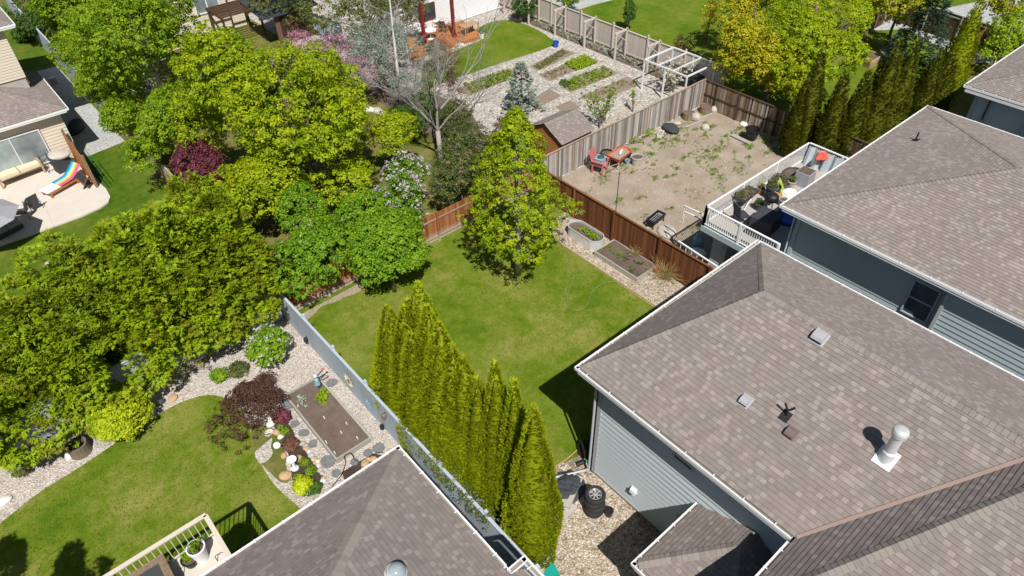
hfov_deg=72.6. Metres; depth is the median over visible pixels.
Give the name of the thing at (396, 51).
birch tree
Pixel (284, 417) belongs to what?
barberry bush
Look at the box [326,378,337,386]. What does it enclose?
stepping stone
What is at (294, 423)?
stepping stone
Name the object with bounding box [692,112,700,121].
rock
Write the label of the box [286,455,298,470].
birdbath
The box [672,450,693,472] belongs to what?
window
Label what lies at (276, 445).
garden ornament
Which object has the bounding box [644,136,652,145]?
rock
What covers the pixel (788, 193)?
round table
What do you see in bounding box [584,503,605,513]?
tyre
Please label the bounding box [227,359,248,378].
plant
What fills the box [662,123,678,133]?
tarp heap
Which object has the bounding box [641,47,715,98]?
pergola
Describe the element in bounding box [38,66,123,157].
side path
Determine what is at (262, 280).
deciduous tree
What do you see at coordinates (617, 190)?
pole
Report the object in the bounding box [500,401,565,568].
columnar cedar
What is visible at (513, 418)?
columnar cedar
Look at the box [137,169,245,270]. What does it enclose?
deciduous tree
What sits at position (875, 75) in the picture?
columnar cypress
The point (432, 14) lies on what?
window
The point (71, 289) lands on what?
deciduous tree
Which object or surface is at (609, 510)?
bucket
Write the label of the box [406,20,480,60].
deck
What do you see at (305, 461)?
plant
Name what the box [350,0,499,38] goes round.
house
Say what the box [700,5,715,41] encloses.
shrub
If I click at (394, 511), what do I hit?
house
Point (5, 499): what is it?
rock
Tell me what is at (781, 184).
lime panel
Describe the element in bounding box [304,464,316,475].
plant
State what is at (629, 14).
shrub
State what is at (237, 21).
house
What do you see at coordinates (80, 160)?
privacy screen
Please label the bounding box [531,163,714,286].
brown fence
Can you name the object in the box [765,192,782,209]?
grill
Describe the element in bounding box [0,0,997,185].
ground
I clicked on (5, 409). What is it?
cypress tree
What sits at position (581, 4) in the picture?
neighbour path
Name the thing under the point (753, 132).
black tub
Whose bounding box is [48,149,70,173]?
covered grill
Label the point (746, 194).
planting table
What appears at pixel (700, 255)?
stair rail
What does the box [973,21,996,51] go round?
red brown fence
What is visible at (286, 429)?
plant
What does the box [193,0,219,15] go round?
window
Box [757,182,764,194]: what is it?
plant pot
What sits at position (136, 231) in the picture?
deciduous tree
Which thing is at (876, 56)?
raised bed
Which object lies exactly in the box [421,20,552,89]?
garden lawn
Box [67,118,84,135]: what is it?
covered heap
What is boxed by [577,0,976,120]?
neighbour lawn
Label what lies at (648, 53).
trellis
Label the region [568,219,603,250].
stock tank
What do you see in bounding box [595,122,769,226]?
dry weeds
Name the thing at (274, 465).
mossy patch
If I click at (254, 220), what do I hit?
shrub
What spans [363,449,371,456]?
stepping stone
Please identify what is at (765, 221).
covered table
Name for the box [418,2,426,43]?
veranda post
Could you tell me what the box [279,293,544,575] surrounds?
grey fence
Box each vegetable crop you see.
[464,68,512,91]
[534,49,567,68]
[541,65,565,77]
[559,78,570,87]
[560,65,612,90]
[564,54,596,69]
[584,79,637,95]
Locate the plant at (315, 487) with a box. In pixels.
[302,481,321,496]
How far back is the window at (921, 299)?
26.10 m
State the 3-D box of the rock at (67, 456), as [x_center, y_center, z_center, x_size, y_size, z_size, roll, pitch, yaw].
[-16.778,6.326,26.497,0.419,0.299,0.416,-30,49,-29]
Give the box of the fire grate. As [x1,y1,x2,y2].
[646,210,665,229]
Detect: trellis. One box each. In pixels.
[85,150,106,185]
[527,0,539,24]
[554,5,566,35]
[583,16,596,47]
[613,27,628,59]
[645,40,661,73]
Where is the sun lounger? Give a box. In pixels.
[39,161,79,197]
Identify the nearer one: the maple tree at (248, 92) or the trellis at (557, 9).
the maple tree at (248, 92)
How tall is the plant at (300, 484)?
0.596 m
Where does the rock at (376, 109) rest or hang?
on the maple yard lawn at (423, 145)
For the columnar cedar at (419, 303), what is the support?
on the back lawn at (465, 312)
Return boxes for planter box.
[795,166,816,188]
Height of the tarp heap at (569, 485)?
0.389 m
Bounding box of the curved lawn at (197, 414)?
[0,395,299,575]
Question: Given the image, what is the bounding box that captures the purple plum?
[169,136,226,190]
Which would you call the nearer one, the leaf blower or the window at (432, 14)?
the leaf blower
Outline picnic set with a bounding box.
[458,20,478,36]
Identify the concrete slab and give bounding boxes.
[562,474,582,508]
[563,503,576,520]
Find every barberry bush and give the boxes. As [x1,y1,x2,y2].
[203,369,288,454]
[272,408,291,425]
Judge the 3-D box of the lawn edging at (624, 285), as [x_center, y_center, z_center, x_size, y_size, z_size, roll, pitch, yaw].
[4.503,-0.757,33.874,0.225,0.080,7.907,-29,48,-28]
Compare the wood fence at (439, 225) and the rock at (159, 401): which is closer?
the rock at (159, 401)
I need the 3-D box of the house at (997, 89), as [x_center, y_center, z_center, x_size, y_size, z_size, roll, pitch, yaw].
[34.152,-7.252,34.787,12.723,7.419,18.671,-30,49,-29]
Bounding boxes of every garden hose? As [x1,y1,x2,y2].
[332,452,382,485]
[560,241,611,309]
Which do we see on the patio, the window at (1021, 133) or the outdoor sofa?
the outdoor sofa
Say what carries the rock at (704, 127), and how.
on the dirt yard at (651, 204)
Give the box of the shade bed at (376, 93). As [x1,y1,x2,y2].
[365,84,561,178]
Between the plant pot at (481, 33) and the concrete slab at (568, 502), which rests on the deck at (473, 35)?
the plant pot at (481, 33)
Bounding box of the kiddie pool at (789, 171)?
[782,167,799,177]
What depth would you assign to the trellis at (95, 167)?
40.57 m
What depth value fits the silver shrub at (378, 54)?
45.92 m
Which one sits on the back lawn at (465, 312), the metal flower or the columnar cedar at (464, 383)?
the columnar cedar at (464, 383)
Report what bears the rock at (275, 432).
on the flower bed soil at (299, 450)
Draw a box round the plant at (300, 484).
[290,472,313,495]
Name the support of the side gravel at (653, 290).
on the back lawn at (465, 312)
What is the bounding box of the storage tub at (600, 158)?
[594,154,606,166]
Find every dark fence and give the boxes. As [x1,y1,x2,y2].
[852,0,894,35]
[890,0,1023,54]
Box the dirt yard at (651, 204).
[548,107,804,286]
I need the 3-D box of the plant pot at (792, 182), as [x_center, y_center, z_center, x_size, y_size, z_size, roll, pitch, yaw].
[13.581,-5.157,33.801,0.440,0.706,0.448,-30,49,-29]
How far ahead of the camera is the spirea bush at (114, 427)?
26.12 m
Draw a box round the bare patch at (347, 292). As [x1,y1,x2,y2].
[304,279,373,319]
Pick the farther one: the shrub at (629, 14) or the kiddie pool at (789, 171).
the shrub at (629, 14)
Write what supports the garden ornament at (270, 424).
on the flower bed soil at (299, 450)
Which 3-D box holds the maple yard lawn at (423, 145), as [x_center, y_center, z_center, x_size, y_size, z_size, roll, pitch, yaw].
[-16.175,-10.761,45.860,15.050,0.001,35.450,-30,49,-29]
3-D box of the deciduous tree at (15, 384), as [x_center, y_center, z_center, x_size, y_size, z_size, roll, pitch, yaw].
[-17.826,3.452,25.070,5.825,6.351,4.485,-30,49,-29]
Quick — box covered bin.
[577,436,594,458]
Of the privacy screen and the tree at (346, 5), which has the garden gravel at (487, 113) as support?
the tree at (346, 5)
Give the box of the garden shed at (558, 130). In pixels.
[530,109,594,154]
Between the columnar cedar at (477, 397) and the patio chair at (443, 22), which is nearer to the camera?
the columnar cedar at (477, 397)
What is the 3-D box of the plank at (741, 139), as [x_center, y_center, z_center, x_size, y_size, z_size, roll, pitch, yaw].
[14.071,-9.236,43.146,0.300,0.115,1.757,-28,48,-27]
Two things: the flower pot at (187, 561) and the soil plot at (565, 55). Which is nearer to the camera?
the flower pot at (187, 561)
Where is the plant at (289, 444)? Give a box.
[280,435,299,452]
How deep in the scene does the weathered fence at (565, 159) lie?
42.34 m
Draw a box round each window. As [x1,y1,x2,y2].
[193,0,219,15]
[418,1,435,22]
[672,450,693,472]
[900,278,941,323]
[1018,123,1023,137]
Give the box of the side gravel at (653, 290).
[551,212,686,308]
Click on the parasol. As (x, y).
(8, 210)
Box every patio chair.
[15,198,32,219]
[22,193,43,213]
[415,31,426,44]
[438,21,446,28]
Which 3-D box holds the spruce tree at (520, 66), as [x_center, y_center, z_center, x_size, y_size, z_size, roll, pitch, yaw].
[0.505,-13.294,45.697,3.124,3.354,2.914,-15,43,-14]
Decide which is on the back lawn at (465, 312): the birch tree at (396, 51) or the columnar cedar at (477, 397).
the columnar cedar at (477, 397)
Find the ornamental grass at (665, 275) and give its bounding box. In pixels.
[643,254,685,287]
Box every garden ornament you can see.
[266,417,274,427]
[273,442,280,448]
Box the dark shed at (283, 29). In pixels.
[239,0,317,44]
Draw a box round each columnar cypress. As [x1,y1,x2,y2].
[777,78,810,155]
[784,47,828,154]
[809,67,851,154]
[833,67,873,158]
[860,36,904,142]
[865,57,888,125]
[885,37,921,131]
[904,54,943,118]
[932,52,958,110]
[938,0,986,99]
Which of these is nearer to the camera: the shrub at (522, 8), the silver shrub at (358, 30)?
the silver shrub at (358, 30)
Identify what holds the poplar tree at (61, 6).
on the maple yard lawn at (423, 145)
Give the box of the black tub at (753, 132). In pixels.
[745,125,761,139]
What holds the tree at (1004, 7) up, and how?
on the street
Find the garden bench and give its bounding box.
[0,158,45,188]
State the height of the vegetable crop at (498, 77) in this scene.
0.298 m
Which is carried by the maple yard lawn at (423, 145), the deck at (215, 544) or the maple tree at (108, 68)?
the maple tree at (108, 68)
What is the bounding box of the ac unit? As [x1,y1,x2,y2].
[48,76,57,85]
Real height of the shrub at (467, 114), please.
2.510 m
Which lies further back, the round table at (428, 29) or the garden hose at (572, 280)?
the round table at (428, 29)
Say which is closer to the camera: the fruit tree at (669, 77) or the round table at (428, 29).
the fruit tree at (669, 77)
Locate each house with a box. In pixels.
[0,7,77,182]
[125,0,246,52]
[200,445,543,575]
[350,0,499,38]
[555,239,1023,575]
[779,105,1023,378]
[963,44,1023,137]
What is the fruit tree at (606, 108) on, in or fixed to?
on the garden gravel at (487, 113)
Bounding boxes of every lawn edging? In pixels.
[552,235,658,307]
[555,435,594,466]
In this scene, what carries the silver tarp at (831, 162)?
on the deck at (723, 229)
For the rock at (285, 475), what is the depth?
25.50 m
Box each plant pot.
[478,29,483,38]
[601,149,612,161]
[625,158,630,164]
[631,153,642,166]
[754,198,763,210]
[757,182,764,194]
[765,178,781,198]
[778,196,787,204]
[781,177,790,188]
[787,175,797,188]
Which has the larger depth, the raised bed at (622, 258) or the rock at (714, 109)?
the rock at (714, 109)
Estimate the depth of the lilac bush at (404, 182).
34.57 m
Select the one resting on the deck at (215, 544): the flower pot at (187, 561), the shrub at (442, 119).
the flower pot at (187, 561)
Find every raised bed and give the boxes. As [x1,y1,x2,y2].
[285,376,372,463]
[594,239,656,282]
[850,49,882,67]
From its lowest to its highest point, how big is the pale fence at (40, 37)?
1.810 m
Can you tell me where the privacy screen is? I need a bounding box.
[61,129,98,187]
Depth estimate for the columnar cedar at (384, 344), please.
25.07 m
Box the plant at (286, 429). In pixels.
[278,427,289,435]
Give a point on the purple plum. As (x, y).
(213, 162)
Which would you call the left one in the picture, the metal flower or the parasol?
the parasol
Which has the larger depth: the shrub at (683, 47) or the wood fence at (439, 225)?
the shrub at (683, 47)
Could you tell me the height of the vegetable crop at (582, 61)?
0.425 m
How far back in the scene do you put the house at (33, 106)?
40.82 m
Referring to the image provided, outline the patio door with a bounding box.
[0,129,49,171]
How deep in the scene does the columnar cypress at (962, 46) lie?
43.91 m
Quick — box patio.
[0,158,110,246]
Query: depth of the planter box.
33.76 m
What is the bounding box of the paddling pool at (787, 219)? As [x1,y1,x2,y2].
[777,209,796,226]
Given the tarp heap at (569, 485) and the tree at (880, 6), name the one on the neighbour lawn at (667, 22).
the tree at (880, 6)
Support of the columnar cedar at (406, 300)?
on the back lawn at (465, 312)
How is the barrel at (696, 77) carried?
on the garden gravel at (487, 113)
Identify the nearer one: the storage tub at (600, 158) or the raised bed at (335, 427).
the raised bed at (335, 427)
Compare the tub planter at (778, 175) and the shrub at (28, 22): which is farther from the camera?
the shrub at (28, 22)
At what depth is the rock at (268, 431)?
26.98 m
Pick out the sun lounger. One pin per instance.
(70, 172)
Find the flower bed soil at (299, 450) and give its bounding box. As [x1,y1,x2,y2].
[274,423,322,481]
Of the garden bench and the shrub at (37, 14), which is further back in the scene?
the shrub at (37, 14)
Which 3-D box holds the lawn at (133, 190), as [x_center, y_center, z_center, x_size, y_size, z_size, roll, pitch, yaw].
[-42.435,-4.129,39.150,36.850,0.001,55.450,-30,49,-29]
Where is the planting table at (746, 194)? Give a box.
[731,184,759,209]
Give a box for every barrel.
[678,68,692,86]
[690,73,703,84]
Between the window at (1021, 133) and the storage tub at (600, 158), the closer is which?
the window at (1021, 133)
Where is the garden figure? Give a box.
[313,368,325,388]
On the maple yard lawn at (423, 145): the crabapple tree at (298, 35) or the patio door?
the crabapple tree at (298, 35)
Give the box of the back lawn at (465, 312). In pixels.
[296,193,687,529]
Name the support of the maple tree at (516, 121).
on the back lawn at (465, 312)
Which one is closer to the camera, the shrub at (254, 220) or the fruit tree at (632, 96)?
the shrub at (254, 220)
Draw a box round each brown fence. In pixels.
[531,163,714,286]
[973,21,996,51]
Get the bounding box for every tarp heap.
[551,469,586,502]
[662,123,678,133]
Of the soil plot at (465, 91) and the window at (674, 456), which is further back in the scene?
the soil plot at (465, 91)
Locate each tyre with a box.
[583,505,603,518]
[584,494,604,509]
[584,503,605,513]
[585,485,605,505]
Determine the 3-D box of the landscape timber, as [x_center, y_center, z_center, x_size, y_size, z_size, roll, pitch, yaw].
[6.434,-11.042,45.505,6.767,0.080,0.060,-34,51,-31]
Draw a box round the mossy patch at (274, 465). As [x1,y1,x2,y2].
[251,425,290,482]
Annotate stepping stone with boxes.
[290,420,299,427]
[298,429,308,436]
[308,439,316,447]
[320,455,334,467]
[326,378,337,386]
[332,469,340,477]
[350,458,358,465]
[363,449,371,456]
[372,442,384,452]
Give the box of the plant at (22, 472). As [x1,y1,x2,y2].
[6,461,32,477]
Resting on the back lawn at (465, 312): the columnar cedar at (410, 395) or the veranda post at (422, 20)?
the columnar cedar at (410, 395)
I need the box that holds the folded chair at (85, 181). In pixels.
[74,172,92,188]
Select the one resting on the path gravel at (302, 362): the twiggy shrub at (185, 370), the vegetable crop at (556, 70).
the twiggy shrub at (185, 370)
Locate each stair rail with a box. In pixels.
[678,241,717,267]
[682,205,702,223]
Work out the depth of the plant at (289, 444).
26.42 m
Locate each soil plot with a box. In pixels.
[456,68,520,95]
[529,48,574,70]
[533,88,560,106]
[539,60,597,80]
[556,100,578,110]
[558,66,617,92]
[581,76,638,101]
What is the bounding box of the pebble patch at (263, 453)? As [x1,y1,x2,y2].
[255,438,272,462]
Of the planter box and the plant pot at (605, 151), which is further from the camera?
the plant pot at (605, 151)
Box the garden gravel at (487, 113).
[245,0,699,176]
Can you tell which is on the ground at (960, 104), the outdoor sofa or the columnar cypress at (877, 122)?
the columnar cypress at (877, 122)
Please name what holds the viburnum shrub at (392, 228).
on the back lawn at (465, 312)
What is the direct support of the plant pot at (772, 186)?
on the deck at (723, 229)
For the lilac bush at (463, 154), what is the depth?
36.28 m
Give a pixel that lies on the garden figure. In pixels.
(317, 382)
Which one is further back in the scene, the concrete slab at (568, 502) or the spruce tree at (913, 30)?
the spruce tree at (913, 30)
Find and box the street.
[844,0,1023,63]
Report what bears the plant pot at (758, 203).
on the deck at (723, 229)
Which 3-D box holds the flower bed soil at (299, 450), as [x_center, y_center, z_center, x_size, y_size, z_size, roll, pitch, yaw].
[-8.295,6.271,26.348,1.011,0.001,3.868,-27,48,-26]
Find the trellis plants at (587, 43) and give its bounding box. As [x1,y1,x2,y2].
[507,10,678,83]
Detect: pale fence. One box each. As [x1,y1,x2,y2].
[6,0,113,123]
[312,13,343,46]
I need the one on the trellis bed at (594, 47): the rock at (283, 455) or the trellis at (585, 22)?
the trellis at (585, 22)
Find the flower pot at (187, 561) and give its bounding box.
[180,552,196,568]
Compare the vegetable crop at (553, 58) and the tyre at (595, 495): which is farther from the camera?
the vegetable crop at (553, 58)
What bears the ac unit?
on the side path at (91, 138)
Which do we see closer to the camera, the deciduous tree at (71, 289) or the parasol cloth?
the deciduous tree at (71, 289)
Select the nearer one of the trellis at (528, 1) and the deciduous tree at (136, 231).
the deciduous tree at (136, 231)
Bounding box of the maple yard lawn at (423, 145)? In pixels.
[69,21,527,310]
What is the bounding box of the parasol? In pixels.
[0,199,18,248]
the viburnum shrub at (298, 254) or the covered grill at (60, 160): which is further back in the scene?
the covered grill at (60, 160)
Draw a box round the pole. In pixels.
[615,172,619,209]
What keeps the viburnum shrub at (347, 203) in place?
on the maple yard lawn at (423, 145)
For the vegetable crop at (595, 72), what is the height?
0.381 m
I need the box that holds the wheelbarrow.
[606,146,631,169]
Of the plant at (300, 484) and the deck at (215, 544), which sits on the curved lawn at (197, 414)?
the deck at (215, 544)
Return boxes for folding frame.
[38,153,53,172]
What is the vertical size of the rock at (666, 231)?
0.353 m
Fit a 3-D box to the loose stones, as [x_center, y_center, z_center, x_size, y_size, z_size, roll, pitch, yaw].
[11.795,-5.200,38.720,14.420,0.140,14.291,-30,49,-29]
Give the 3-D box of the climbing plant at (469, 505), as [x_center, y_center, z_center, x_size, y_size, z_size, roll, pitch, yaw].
[-1.976,6.598,23.500,0.888,1.118,4.136,-30,49,-29]
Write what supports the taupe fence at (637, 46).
on the ground at (960, 104)
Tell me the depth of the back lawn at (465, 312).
31.80 m
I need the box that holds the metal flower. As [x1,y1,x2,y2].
[344,375,352,387]
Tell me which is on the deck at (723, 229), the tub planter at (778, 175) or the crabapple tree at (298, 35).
the tub planter at (778, 175)
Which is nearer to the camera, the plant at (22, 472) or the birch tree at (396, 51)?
the plant at (22, 472)
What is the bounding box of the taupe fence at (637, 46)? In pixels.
[499,0,726,85]
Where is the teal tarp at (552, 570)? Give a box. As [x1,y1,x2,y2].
[544,557,559,575]
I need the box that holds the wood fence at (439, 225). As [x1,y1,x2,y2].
[281,169,532,309]
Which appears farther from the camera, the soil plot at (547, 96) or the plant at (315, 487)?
the soil plot at (547, 96)
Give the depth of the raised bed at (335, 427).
27.31 m
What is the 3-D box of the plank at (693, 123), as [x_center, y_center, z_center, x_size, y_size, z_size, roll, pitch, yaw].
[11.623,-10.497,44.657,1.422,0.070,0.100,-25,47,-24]
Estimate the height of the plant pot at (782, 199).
0.360 m
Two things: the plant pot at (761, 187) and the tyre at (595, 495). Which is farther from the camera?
the plant pot at (761, 187)
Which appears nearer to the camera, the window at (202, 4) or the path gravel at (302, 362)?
the path gravel at (302, 362)
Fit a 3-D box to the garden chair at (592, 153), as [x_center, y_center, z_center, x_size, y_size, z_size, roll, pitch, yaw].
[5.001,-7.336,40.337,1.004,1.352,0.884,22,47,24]
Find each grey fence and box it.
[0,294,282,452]
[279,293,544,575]
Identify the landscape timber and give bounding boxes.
[594,101,642,127]
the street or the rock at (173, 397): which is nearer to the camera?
the rock at (173, 397)
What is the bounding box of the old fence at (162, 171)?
[111,112,283,316]
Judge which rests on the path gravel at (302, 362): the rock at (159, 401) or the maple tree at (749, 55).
the rock at (159, 401)
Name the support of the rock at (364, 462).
on the path gravel at (302, 362)
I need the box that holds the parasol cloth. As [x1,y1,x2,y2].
[815,150,828,169]
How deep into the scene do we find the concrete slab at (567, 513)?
24.24 m
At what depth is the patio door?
40.79 m
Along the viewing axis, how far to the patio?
39.45 m
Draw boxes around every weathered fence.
[532,78,705,176]
[702,79,870,159]
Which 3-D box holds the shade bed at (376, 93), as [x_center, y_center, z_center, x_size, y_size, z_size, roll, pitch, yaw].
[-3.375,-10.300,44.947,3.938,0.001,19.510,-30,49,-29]
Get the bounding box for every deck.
[103,513,230,575]
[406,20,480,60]
[700,142,847,267]
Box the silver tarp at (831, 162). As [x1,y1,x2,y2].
[802,146,844,172]
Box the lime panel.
[777,177,783,195]
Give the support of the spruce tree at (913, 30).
on the neighbour lawn at (667, 22)
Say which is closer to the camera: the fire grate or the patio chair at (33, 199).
the fire grate
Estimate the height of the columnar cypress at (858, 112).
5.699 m
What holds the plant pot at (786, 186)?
on the deck at (723, 229)
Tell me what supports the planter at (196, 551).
on the deck at (215, 544)
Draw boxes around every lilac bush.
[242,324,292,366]
[372,150,430,228]
[427,119,493,201]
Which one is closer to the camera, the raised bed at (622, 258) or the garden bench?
the raised bed at (622, 258)
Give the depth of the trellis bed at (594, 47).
53.97 m
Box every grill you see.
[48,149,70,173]
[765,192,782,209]
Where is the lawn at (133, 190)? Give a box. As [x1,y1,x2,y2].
[0,5,284,447]
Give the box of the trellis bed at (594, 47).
[510,13,679,85]
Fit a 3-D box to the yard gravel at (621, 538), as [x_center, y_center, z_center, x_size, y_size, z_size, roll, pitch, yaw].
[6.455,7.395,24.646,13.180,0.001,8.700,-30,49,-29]
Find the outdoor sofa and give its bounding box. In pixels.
[0,218,23,239]
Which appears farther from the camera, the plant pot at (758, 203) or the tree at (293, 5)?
the tree at (293, 5)
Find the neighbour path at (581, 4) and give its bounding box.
[549,0,610,10]
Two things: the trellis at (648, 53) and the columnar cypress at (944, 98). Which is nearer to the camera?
the columnar cypress at (944, 98)
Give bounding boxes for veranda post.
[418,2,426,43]
[449,0,456,36]
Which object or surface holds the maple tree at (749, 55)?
on the ground at (960, 104)
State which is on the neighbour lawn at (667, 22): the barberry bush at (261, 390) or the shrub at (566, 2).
the shrub at (566, 2)
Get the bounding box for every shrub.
[4,0,55,36]
[9,27,34,42]
[25,1,60,29]
[29,414,74,454]
[140,351,206,385]
[190,336,228,366]
[217,182,268,225]
[268,180,362,300]
[333,188,389,235]
[341,203,432,292]
[343,18,451,67]
[344,25,427,102]
[389,89,440,138]
[415,50,456,91]
[428,18,472,95]
[432,105,515,177]
[433,97,474,147]
[491,115,506,137]
[509,0,537,20]
[556,0,581,6]
[623,0,637,29]
[630,128,654,141]
[673,32,696,51]
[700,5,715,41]
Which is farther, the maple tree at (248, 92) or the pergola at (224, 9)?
the pergola at (224, 9)
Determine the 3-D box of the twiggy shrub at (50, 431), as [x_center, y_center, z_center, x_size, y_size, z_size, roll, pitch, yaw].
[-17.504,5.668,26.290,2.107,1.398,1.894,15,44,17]
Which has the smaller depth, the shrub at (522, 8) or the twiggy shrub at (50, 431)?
the twiggy shrub at (50, 431)
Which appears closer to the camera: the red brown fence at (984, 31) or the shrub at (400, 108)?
the shrub at (400, 108)
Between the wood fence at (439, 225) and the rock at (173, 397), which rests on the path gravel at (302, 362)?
the rock at (173, 397)
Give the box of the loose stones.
[571,116,775,248]
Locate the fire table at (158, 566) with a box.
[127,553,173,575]
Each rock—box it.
[0,494,11,505]
[64,451,71,459]
[154,398,165,405]
[168,393,177,401]
[264,429,272,436]
[273,429,280,435]
[279,470,291,479]
[281,452,286,458]
[282,401,291,408]
[296,455,301,461]
[361,459,368,467]
[373,107,381,113]
[657,224,676,238]
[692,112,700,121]
[701,124,709,130]
[712,106,716,112]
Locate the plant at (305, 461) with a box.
[299,456,309,466]
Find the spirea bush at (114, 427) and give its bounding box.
[82,382,155,442]
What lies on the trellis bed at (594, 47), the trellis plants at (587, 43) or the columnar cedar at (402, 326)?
the trellis plants at (587, 43)
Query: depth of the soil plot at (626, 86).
48.75 m
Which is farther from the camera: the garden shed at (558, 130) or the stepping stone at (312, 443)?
the garden shed at (558, 130)
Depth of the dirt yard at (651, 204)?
40.26 m
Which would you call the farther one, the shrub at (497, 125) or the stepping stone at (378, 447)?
the shrub at (497, 125)
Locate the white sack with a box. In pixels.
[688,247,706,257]
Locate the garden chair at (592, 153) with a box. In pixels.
[589,146,609,175]
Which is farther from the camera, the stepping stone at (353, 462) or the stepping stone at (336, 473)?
the stepping stone at (353, 462)
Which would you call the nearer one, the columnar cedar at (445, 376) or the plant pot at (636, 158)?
the columnar cedar at (445, 376)
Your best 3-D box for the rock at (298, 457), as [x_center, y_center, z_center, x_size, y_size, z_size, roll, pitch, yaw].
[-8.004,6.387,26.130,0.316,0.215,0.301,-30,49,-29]
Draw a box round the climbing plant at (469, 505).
[415,441,494,533]
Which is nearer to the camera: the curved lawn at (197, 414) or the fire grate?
the curved lawn at (197, 414)
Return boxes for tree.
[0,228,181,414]
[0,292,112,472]
[0,390,27,446]
[26,0,255,81]
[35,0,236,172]
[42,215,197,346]
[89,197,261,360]
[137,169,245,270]
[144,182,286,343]
[164,19,418,223]
[246,0,313,24]
[284,29,377,85]
[298,0,430,54]
[327,0,523,164]
[359,0,428,104]
[456,105,584,275]
[501,60,546,111]
[573,81,620,127]
[629,82,637,111]
[658,56,690,91]
[700,0,812,102]
[756,0,875,98]
[827,0,929,47]
[880,27,908,62]
[890,0,953,76]
[977,8,1023,64]
[984,0,1023,28]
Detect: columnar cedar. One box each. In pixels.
[369,304,401,415]
[387,303,414,425]
[396,330,430,460]
[397,280,446,417]
[399,297,415,339]
[409,301,446,442]
[419,318,467,450]
[428,341,470,453]
[429,366,465,488]
[437,352,482,491]
[457,374,489,506]
[477,358,507,519]
[494,375,527,530]
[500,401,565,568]
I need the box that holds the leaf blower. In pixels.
[576,458,592,466]
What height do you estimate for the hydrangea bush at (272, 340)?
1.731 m
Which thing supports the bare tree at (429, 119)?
on the maple yard lawn at (423, 145)
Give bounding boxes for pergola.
[205,0,267,40]
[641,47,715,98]
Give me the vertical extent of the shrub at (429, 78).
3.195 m
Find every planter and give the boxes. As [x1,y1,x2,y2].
[66,436,92,459]
[185,539,208,564]
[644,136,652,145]
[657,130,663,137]
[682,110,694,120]
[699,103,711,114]
[768,172,788,185]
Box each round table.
[425,27,435,39]
[782,188,796,198]
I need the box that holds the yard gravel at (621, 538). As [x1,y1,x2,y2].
[484,456,660,575]
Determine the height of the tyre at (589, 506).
0.260 m
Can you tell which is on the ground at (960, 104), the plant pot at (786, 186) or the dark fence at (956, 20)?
the dark fence at (956, 20)
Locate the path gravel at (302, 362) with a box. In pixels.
[0,318,509,574]
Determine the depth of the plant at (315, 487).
24.86 m
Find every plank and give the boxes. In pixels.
[685,120,701,127]
[727,133,752,144]
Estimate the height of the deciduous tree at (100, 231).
6.060 m
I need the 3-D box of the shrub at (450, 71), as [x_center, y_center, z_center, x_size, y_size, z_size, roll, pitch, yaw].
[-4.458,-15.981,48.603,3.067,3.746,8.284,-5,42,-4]
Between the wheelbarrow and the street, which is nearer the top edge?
the street
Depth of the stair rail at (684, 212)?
32.96 m
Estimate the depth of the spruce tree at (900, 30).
49.77 m
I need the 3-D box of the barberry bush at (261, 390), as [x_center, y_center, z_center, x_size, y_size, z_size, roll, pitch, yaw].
[-10.363,4.720,27.205,3.487,1.335,3.074,-30,49,-29]
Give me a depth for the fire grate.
36.52 m
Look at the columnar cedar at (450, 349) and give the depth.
22.06 m
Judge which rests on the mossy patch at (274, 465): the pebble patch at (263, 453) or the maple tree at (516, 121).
the pebble patch at (263, 453)
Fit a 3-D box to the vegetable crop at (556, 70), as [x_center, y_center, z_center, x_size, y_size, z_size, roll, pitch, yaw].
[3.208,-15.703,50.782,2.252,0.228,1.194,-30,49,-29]
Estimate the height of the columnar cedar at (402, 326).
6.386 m
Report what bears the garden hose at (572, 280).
on the back lawn at (465, 312)
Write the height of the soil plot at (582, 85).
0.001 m
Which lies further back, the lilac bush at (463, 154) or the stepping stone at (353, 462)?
the lilac bush at (463, 154)
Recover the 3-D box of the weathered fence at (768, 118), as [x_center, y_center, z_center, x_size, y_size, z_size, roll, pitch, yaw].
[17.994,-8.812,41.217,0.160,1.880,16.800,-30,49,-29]
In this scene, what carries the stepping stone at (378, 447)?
on the path gravel at (302, 362)
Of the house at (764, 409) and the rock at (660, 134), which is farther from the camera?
the rock at (660, 134)
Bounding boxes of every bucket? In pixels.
[553,40,558,47]
[605,506,613,517]
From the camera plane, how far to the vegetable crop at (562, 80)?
49.21 m
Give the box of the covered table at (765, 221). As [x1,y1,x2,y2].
[748,206,783,236]
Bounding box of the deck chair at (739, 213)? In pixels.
[732,201,750,225]
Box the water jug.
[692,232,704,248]
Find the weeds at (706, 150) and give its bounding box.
[582,114,786,242]
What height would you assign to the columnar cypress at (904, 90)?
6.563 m
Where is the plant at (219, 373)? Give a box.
[208,366,228,383]

